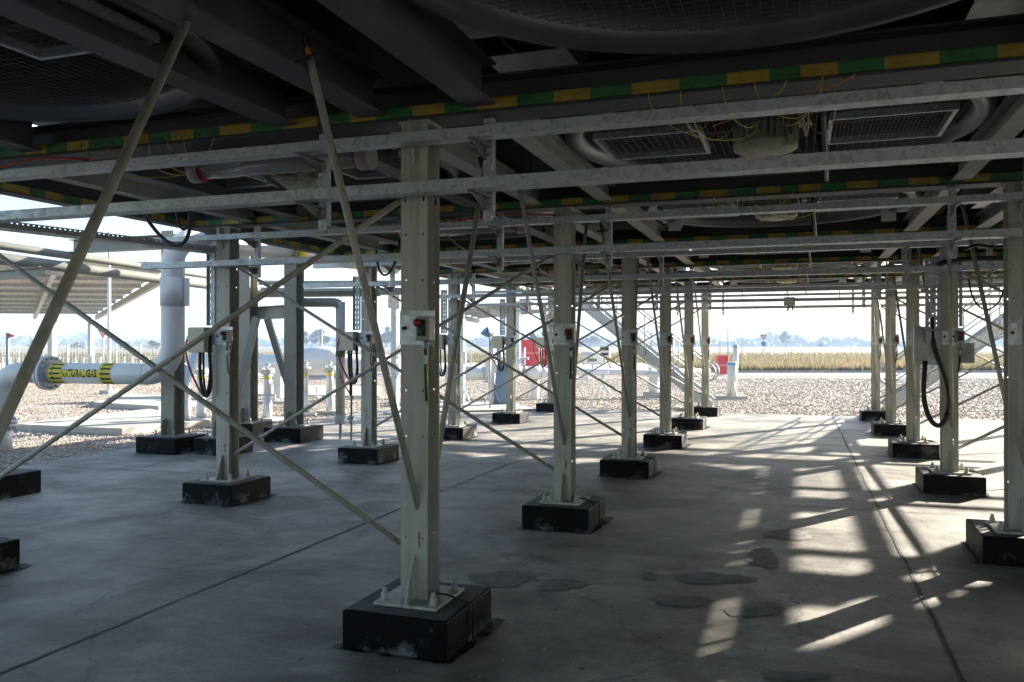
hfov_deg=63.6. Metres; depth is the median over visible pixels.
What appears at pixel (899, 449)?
concrete plinth
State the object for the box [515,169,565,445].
brace rod
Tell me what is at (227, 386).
steel column
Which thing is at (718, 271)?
cable tray
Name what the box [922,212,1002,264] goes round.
fan unit
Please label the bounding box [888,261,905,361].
brace rod
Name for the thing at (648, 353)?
steel stair
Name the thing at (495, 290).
brace rod
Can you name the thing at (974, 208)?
fan unit
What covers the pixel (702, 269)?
long beam
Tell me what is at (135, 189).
long beam
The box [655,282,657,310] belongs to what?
tray hanger
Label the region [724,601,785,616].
floor patch
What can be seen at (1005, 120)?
long beam
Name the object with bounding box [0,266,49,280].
steel beam
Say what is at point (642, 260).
long beam
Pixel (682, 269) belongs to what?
fan unit
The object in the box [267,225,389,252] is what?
long beam
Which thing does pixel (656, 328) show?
brace rod
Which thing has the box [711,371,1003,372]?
road kerb
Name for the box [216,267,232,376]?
button station
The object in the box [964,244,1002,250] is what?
hanging cable
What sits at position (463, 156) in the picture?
long beam
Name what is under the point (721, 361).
red cabinet
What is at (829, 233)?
earthing bar
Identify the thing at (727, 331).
mast
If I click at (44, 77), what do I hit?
fan unit
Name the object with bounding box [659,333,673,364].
button station
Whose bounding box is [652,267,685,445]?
steel column
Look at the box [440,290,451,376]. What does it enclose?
junction box
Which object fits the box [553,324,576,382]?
button station
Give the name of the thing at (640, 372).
yard pipe
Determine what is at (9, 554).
concrete plinth
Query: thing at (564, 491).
steel column
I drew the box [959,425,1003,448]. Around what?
brace rod
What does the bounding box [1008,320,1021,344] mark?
button station
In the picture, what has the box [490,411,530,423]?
concrete plinth
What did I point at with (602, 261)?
long beam
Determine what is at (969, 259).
cable bundle
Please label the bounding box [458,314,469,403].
instrument stand
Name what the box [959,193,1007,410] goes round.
brace rod
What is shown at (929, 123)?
fan unit
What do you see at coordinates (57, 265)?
long pipe
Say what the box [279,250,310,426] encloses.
rack column
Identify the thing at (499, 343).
junction box
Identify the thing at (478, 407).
concrete pad
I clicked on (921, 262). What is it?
brace rod
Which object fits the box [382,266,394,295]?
tray hanger
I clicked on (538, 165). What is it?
fan unit
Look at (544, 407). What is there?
concrete plinth
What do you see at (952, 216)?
tray hanger
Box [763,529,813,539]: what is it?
floor patch
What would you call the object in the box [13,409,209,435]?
concrete pad
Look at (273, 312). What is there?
rack beam
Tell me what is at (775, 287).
earthing bar
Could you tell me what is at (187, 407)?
stub pipe
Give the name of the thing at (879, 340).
button station
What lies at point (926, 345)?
cable riser
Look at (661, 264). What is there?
tray hanger
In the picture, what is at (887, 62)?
earthing bar
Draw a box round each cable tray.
[0,75,1023,181]
[0,138,1023,222]
[0,222,215,253]
[141,228,1022,269]
[153,192,1022,242]
[303,264,1007,287]
[313,239,1007,268]
[440,263,1002,279]
[440,283,1002,298]
[466,294,1002,306]
[475,279,1002,293]
[516,302,1002,311]
[519,289,1002,300]
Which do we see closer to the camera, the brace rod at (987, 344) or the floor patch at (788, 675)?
the floor patch at (788, 675)
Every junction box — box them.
[185,253,221,397]
[337,276,365,384]
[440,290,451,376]
[489,299,509,370]
[533,305,550,367]
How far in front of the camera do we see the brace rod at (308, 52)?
4.05 m
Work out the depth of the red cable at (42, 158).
5.17 m
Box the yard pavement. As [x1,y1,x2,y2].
[0,363,680,369]
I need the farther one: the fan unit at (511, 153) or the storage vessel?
the storage vessel
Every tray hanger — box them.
[239,226,260,279]
[295,134,330,229]
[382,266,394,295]
[467,118,495,220]
[467,274,474,302]
[488,212,503,272]
[522,285,528,311]
[576,259,581,291]
[595,284,599,310]
[600,206,612,268]
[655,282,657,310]
[656,251,663,289]
[688,267,692,301]
[708,281,711,309]
[722,293,724,314]
[852,290,854,313]
[862,277,865,307]
[877,261,881,298]
[902,242,909,284]
[948,187,961,258]
[986,244,996,282]
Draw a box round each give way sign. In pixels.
[98,326,104,362]
[761,333,765,356]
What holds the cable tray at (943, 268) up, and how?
on the tray hanger at (989, 273)
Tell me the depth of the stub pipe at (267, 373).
17.76 m
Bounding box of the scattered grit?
[7,409,1022,679]
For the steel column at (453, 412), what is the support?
on the concrete plinth at (468, 431)
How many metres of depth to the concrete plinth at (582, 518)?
7.12 m
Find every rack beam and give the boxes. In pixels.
[69,234,215,252]
[252,305,283,319]
[258,290,379,297]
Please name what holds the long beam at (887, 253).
attached to the cross beam at (857, 224)
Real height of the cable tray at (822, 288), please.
0.058 m
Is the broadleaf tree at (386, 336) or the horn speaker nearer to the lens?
the horn speaker
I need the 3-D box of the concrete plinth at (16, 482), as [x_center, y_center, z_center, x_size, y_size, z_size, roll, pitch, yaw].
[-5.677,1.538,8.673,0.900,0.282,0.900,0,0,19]
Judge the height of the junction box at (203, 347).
1.500 m
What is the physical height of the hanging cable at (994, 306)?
0.370 m
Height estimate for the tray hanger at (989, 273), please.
0.554 m
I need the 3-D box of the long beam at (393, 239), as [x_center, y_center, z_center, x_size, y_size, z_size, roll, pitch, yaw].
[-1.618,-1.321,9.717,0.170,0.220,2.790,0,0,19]
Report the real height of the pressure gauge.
0.709 m
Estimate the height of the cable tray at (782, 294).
0.052 m
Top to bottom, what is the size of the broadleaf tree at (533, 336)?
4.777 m
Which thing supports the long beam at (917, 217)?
attached to the cross beam at (857, 224)
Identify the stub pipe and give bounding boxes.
[185,365,193,419]
[194,367,211,420]
[258,363,283,420]
[304,362,322,415]
[313,361,345,413]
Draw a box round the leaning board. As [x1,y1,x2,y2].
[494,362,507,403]
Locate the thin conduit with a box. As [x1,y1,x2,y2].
[339,351,354,439]
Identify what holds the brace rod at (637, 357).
attached to the steel column at (704, 333)
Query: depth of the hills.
1348.98 m
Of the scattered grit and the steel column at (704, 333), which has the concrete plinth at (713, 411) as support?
the steel column at (704, 333)
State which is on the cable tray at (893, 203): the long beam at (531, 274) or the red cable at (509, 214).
the red cable at (509, 214)
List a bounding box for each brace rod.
[0,0,203,444]
[0,197,405,478]
[0,253,400,545]
[233,255,553,454]
[236,266,553,470]
[295,36,419,509]
[374,280,620,427]
[375,286,620,435]
[428,153,488,521]
[458,294,658,410]
[460,298,659,416]
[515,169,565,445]
[515,303,683,399]
[516,306,683,403]
[572,213,591,400]
[576,310,698,379]
[576,322,700,394]
[596,222,630,417]
[634,257,638,316]
[643,251,666,401]
[673,268,689,391]
[694,282,706,383]
[869,277,877,386]
[872,277,884,352]
[880,336,1002,397]
[881,307,1002,368]
[884,262,892,394]
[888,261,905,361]
[896,354,1002,408]
[899,300,1002,352]
[908,248,915,406]
[913,241,939,376]
[920,289,1002,329]
[920,384,998,423]
[942,205,953,426]
[958,271,1001,292]
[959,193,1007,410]
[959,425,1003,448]
[1020,157,1023,464]
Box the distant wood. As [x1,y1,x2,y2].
[0,330,1002,346]
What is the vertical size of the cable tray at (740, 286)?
0.052 m
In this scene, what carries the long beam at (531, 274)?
attached to the cross beam at (839, 253)
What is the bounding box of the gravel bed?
[0,376,1007,465]
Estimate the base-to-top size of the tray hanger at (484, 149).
0.554 m
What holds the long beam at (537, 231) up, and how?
attached to the cross beam at (857, 224)
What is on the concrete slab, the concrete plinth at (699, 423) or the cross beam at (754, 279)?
the concrete plinth at (699, 423)
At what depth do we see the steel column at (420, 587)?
4.50 m
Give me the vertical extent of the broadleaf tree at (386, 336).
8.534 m
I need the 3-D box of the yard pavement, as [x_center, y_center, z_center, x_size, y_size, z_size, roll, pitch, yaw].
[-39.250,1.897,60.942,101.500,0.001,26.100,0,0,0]
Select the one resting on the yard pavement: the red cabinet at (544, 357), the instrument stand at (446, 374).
the red cabinet at (544, 357)
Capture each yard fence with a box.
[0,344,159,362]
[0,356,157,368]
[304,346,488,366]
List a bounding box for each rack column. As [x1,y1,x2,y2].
[152,230,192,436]
[203,234,243,437]
[239,255,264,422]
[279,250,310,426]
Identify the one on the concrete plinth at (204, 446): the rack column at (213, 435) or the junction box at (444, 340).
the rack column at (213, 435)
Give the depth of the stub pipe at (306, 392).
19.08 m
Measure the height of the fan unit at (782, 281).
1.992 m
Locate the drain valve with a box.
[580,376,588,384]
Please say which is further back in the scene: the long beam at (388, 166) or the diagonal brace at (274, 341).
the diagonal brace at (274, 341)
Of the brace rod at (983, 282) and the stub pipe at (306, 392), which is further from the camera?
the stub pipe at (306, 392)
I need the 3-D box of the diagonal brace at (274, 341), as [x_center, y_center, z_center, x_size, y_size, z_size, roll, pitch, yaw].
[-3.865,0.448,13.898,0.608,1.672,0.100,0,0,0]
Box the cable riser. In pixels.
[913,258,974,427]
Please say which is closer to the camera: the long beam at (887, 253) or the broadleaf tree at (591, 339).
the long beam at (887, 253)
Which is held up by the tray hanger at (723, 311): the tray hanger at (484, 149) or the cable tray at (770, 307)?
the cable tray at (770, 307)
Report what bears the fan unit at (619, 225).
attached to the long beam at (493, 266)
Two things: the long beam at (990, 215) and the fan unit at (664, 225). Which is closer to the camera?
the long beam at (990, 215)
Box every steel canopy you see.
[0,261,160,362]
[458,301,547,368]
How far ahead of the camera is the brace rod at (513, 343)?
10.73 m
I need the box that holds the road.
[194,373,1003,375]
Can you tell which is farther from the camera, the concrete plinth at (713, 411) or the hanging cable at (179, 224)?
the concrete plinth at (713, 411)
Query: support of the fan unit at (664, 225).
attached to the long beam at (531, 274)
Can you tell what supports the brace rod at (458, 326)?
attached to the steel column at (420, 587)
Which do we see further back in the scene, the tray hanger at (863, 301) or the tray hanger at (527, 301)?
the tray hanger at (527, 301)
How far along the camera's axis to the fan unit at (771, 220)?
8.49 m
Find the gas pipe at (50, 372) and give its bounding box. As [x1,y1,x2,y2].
[0,230,399,452]
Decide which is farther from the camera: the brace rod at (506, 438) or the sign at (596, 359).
the sign at (596, 359)
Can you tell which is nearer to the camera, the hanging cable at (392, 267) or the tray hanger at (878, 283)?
the hanging cable at (392, 267)
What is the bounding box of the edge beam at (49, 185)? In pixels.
[0,169,534,289]
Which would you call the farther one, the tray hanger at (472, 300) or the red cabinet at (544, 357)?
the red cabinet at (544, 357)
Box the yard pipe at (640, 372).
[440,367,710,375]
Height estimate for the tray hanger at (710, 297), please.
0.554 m
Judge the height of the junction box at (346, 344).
1.500 m
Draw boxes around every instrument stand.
[445,365,460,405]
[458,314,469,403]
[484,333,500,403]
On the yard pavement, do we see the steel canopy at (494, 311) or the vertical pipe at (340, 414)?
the steel canopy at (494, 311)
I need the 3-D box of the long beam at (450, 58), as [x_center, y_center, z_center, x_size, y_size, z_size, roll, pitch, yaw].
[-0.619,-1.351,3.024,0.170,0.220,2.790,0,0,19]
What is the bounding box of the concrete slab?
[0,406,1023,681]
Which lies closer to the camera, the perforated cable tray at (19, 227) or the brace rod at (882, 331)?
the perforated cable tray at (19, 227)
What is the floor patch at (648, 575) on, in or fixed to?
on the concrete slab
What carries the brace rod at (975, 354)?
attached to the steel column
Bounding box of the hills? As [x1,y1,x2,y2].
[0,322,980,345]
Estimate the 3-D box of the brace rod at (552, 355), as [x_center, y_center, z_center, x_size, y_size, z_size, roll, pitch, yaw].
[0.713,0.217,13.653,3.467,1.980,0.034,0,0,19]
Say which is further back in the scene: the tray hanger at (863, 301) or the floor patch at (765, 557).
the tray hanger at (863, 301)
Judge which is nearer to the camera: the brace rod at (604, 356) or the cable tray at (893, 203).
the cable tray at (893, 203)
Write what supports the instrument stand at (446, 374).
on the concrete slab
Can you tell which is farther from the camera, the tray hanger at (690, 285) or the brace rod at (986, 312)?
the tray hanger at (690, 285)
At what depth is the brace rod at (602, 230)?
9.80 m
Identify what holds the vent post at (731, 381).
on the gravel bed
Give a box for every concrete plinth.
[0,467,40,499]
[0,537,30,573]
[136,433,205,454]
[178,474,276,505]
[193,435,252,455]
[239,421,272,436]
[264,424,322,443]
[332,577,504,662]
[337,443,400,464]
[433,423,479,439]
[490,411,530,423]
[516,493,612,533]
[535,402,553,411]
[596,453,662,478]
[642,430,690,448]
[671,415,709,429]
[694,405,722,416]
[859,409,884,420]
[869,421,905,436]
[886,438,939,458]
[913,467,989,496]
[961,519,1023,566]
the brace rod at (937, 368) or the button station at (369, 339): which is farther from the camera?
the brace rod at (937, 368)
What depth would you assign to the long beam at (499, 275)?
15.54 m
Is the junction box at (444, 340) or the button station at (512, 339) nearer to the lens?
the junction box at (444, 340)
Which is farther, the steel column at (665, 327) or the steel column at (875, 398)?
the steel column at (875, 398)
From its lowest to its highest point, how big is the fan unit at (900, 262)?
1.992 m
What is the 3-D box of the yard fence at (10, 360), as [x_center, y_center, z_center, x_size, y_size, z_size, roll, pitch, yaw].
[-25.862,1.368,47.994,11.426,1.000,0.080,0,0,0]
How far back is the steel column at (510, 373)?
17.02 m
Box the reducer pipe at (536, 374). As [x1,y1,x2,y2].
[465,347,547,399]
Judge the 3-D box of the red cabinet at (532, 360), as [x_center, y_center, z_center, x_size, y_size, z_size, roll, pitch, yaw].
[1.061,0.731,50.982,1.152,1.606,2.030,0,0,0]
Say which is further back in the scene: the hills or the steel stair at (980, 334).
the hills
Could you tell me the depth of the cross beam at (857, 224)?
9.79 m
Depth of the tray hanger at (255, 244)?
8.47 m
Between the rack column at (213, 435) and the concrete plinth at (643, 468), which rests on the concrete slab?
the concrete plinth at (643, 468)
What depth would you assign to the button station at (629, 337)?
10.14 m
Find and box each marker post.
[272,389,279,400]
[312,387,321,398]
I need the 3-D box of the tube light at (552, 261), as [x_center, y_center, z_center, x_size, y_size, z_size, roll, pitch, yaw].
[0.499,-1.102,10.836,1.310,0.198,0.156,0,0,19]
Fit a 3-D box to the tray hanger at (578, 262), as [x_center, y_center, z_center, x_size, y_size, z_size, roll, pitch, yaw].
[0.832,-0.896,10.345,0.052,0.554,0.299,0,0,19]
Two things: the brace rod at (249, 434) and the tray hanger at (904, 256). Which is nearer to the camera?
the brace rod at (249, 434)
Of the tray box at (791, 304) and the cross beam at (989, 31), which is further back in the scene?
the tray box at (791, 304)
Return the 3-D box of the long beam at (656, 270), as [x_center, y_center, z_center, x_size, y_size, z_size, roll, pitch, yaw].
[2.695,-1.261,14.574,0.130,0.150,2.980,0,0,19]
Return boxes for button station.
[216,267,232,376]
[361,331,373,366]
[400,196,434,406]
[448,334,458,361]
[506,336,515,358]
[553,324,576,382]
[621,330,638,371]
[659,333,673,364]
[684,335,695,360]
[701,337,710,357]
[872,336,882,359]
[886,334,899,362]
[907,332,920,366]
[942,328,965,373]
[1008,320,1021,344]
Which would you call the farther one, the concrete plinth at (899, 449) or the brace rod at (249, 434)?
the concrete plinth at (899, 449)
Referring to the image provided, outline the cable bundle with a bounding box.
[937,256,1002,266]
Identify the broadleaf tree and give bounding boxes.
[70,342,85,350]
[143,340,160,350]
[304,331,311,347]
[310,329,329,345]
[380,326,390,348]
[529,333,536,339]
[580,334,601,346]
[779,331,790,347]
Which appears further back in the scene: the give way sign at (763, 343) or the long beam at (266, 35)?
the give way sign at (763, 343)
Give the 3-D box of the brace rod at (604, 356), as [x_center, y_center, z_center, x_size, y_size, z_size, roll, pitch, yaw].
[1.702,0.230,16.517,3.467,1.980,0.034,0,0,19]
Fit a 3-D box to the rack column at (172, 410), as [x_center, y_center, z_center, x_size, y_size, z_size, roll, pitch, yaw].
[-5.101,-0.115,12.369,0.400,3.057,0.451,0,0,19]
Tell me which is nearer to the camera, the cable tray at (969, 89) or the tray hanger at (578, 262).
the cable tray at (969, 89)
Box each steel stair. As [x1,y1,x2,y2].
[576,295,719,404]
[880,287,1002,409]
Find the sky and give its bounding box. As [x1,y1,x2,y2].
[0,194,1007,336]
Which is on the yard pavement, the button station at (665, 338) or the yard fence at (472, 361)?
the yard fence at (472, 361)
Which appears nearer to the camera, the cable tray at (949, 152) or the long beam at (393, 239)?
the cable tray at (949, 152)
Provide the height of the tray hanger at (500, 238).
0.554 m
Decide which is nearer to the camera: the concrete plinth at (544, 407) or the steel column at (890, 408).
the steel column at (890, 408)
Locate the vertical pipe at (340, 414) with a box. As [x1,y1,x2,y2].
[304,298,345,438]
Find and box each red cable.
[0,157,89,168]
[459,214,554,220]
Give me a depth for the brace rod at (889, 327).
14.30 m
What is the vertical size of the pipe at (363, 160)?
0.198 m
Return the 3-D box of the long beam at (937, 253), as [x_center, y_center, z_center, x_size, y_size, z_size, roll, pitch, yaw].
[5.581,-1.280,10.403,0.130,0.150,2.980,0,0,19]
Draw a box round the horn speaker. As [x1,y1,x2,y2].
[480,327,490,407]
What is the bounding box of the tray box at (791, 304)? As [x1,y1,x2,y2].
[784,297,795,310]
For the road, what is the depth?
44.78 m
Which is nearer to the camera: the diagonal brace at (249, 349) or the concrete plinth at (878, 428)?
the diagonal brace at (249, 349)
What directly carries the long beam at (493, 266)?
attached to the cross beam at (857, 224)
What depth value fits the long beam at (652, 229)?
9.04 m
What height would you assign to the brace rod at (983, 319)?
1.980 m
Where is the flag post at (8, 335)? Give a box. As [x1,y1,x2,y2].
[5,333,13,365]
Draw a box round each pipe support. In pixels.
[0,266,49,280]
[595,372,612,396]
[643,374,659,396]
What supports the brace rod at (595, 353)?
attached to the steel column at (510, 373)
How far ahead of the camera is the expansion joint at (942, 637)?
5.29 m
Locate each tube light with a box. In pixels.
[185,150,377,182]
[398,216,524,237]
[504,253,599,265]
[576,270,640,275]
[602,283,658,287]
[981,274,1002,282]
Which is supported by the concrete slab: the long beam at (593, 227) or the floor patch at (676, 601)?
the floor patch at (676, 601)
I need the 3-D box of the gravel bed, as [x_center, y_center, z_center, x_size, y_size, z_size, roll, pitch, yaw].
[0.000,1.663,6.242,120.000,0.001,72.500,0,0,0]
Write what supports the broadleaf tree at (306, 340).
on the ground at (800, 349)
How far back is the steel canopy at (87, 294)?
40.09 m
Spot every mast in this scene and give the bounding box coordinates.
[99,232,117,393]
[727,293,728,355]
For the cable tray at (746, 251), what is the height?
0.052 m
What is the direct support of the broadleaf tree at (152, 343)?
on the ground at (800, 349)
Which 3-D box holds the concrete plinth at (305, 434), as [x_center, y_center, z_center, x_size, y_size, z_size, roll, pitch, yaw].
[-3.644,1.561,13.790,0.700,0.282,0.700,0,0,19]
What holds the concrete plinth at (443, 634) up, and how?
on the concrete slab
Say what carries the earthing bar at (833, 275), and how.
attached to the long beam
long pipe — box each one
[0,241,406,285]
[0,253,400,294]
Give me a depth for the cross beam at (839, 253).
12.57 m
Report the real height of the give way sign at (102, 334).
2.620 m
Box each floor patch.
[468,571,535,586]
[536,578,588,589]
[642,571,659,579]
[651,596,712,606]
[673,572,757,583]
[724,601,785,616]
[745,547,779,568]
[760,671,832,680]
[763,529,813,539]
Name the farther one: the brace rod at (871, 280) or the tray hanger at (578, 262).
the brace rod at (871, 280)
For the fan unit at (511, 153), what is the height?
1.992 m
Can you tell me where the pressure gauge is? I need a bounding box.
[600,346,610,367]
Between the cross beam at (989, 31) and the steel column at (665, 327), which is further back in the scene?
the steel column at (665, 327)
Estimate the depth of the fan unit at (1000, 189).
8.48 m
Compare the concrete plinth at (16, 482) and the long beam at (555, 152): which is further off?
the concrete plinth at (16, 482)
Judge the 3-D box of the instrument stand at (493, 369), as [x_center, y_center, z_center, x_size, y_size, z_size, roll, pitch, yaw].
[-0.523,0.752,21.603,0.531,1.908,0.170,0,0,19]
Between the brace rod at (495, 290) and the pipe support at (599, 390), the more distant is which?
the pipe support at (599, 390)
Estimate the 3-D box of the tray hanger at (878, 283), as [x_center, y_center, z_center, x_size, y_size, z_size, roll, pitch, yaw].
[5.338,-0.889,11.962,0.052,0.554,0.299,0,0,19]
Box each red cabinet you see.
[521,340,538,365]
[542,349,547,364]
[715,355,727,374]
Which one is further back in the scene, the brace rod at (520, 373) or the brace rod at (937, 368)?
the brace rod at (937, 368)
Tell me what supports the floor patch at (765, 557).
on the concrete slab
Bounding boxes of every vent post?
[713,362,747,399]
[733,342,737,392]
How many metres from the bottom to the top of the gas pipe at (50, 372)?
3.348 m
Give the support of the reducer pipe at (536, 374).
on the gravel bed
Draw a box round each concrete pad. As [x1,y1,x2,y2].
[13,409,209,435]
[94,393,209,410]
[258,385,379,397]
[440,402,535,412]
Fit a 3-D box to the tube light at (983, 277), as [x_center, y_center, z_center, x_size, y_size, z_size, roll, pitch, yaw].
[8.810,-1.086,14.312,1.310,0.198,0.156,0,0,19]
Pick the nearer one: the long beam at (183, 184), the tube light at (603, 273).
the long beam at (183, 184)
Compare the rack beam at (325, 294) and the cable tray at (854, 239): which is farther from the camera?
the rack beam at (325, 294)
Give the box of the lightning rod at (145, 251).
[139,222,151,261]
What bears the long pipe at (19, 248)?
attached to the rack beam at (98, 247)
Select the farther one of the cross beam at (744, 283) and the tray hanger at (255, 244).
the cross beam at (744, 283)
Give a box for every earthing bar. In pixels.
[0,42,1023,177]
[0,182,535,292]
[195,171,1022,234]
[344,224,1002,263]
[440,252,1002,275]
[494,270,1002,287]
[540,283,988,295]
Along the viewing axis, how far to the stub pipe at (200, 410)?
17.76 m
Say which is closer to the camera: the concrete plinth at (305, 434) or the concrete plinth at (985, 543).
the concrete plinth at (985, 543)
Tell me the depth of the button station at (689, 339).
15.80 m
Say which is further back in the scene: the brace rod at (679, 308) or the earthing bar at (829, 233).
the brace rod at (679, 308)
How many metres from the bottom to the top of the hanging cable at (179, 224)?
0.282 m
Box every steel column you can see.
[200,226,253,482]
[350,261,387,447]
[373,119,474,639]
[446,274,467,426]
[499,285,522,412]
[539,207,599,524]
[542,296,553,402]
[611,252,654,473]
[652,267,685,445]
[678,281,705,417]
[696,293,719,414]
[866,290,884,410]
[878,276,905,423]
[897,260,937,442]
[928,240,982,475]
[985,181,1023,534]
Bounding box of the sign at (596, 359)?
[581,352,602,392]
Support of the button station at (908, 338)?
attached to the steel column at (912, 424)
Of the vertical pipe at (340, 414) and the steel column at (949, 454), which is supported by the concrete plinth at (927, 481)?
the steel column at (949, 454)
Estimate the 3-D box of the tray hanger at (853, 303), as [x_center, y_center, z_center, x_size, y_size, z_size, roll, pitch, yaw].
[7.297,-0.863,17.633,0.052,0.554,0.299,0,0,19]
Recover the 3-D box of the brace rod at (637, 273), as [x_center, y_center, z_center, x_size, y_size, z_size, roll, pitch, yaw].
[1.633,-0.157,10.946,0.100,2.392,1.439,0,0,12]
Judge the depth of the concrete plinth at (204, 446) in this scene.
11.98 m
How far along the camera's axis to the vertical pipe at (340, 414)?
13.97 m
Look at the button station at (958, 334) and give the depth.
8.96 m
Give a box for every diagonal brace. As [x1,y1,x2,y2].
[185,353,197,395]
[236,317,259,405]
[264,318,299,415]
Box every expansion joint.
[0,410,637,673]
[28,464,996,516]
[330,424,1003,446]
[832,416,966,681]
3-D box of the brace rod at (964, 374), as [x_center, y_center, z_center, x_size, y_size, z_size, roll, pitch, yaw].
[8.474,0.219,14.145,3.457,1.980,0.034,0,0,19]
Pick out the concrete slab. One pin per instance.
(122, 536)
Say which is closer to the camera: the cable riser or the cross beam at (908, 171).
the cross beam at (908, 171)
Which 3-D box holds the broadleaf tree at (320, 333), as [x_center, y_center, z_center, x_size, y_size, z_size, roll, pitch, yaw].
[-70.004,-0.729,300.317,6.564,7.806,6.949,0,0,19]
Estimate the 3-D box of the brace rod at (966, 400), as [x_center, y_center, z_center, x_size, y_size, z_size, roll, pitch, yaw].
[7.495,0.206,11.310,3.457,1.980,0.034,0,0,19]
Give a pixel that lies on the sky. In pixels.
(146, 309)
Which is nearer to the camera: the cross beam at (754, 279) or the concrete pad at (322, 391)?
the cross beam at (754, 279)
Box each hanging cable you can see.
[142,211,192,246]
[175,212,188,230]
[375,240,400,275]
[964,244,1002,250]
[968,279,1002,309]
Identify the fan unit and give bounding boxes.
[0,0,368,121]
[32,36,530,202]
[361,116,603,249]
[407,0,959,53]
[471,166,642,274]
[490,0,1023,181]
[537,219,667,287]
[583,226,688,286]
[603,133,973,235]
[662,207,911,266]
[709,262,865,283]
[730,263,864,293]
[895,242,1002,280]
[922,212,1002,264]
[937,188,1007,248]
[988,129,1023,193]
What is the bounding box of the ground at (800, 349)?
[0,346,1002,368]
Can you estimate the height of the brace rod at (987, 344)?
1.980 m
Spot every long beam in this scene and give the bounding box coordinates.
[0,0,296,126]
[0,120,40,152]
[5,163,253,221]
[66,154,303,218]
[130,0,386,117]
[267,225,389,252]
[306,133,481,207]
[314,222,400,245]
[316,0,495,106]
[391,127,545,206]
[440,259,472,270]
[454,258,505,269]
[480,273,526,283]
[492,213,553,243]
[496,119,615,202]
[510,272,553,282]
[534,285,553,288]
[543,210,614,242]
[576,231,618,266]
[612,207,666,241]
[620,251,652,265]
[652,268,679,279]
[670,250,693,263]
[693,267,713,278]
[712,281,725,288]
[852,278,866,285]
[863,262,882,274]
[878,242,901,257]
[902,189,959,231]
[931,239,967,256]
[949,94,1023,182]
[973,202,1002,228]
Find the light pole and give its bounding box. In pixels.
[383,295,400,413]
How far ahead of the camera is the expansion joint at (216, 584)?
5.27 m
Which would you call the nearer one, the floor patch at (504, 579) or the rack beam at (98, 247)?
the floor patch at (504, 579)
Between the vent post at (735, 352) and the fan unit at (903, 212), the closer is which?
the fan unit at (903, 212)
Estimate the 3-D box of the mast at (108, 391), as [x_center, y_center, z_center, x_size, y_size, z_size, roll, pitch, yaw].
[-13.433,-0.935,27.505,0.400,5.420,0.400,0,0,19]
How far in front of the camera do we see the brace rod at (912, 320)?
11.43 m
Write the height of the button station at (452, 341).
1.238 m
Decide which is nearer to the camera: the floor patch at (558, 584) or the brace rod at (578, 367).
the floor patch at (558, 584)
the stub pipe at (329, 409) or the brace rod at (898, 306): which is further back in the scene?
the stub pipe at (329, 409)
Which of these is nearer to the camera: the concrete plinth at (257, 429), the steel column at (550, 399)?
the concrete plinth at (257, 429)
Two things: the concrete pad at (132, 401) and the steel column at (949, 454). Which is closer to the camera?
the steel column at (949, 454)
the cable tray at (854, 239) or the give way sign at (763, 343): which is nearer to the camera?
the cable tray at (854, 239)
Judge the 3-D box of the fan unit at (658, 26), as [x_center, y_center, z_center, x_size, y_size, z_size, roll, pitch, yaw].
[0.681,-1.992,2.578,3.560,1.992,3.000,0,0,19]
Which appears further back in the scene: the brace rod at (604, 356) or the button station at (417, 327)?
the brace rod at (604, 356)
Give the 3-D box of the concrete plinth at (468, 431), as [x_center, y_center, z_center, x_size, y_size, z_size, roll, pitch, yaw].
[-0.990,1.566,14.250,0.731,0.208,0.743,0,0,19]
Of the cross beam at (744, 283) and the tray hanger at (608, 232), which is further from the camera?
the cross beam at (744, 283)
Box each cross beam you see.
[0,13,1023,168]
[194,157,1022,229]
[347,213,1002,250]
[440,245,1002,274]
[494,265,1002,286]
[540,278,971,288]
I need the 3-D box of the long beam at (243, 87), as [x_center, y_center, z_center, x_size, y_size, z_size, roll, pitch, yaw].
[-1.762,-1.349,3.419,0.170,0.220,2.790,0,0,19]
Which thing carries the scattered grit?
on the concrete slab
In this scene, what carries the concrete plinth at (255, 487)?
on the concrete slab
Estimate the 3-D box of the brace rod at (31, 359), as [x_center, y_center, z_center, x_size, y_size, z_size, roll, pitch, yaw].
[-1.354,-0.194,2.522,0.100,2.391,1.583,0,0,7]
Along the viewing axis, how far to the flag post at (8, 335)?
39.94 m
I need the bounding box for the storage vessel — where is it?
[186,347,400,397]
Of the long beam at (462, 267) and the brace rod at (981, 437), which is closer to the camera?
the brace rod at (981, 437)
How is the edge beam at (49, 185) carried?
attached to the cross beam at (989, 31)
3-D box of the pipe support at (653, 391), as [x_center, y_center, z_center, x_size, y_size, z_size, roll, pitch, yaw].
[4.455,1.392,25.876,0.600,0.710,0.600,0,0,19]
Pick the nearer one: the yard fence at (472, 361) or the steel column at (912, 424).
the steel column at (912, 424)
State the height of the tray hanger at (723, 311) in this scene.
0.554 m
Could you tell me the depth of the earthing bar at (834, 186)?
6.91 m
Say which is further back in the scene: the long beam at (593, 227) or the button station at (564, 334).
the long beam at (593, 227)
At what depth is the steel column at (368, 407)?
11.36 m
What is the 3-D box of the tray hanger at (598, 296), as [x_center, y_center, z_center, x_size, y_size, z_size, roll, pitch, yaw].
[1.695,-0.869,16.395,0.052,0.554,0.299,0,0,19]

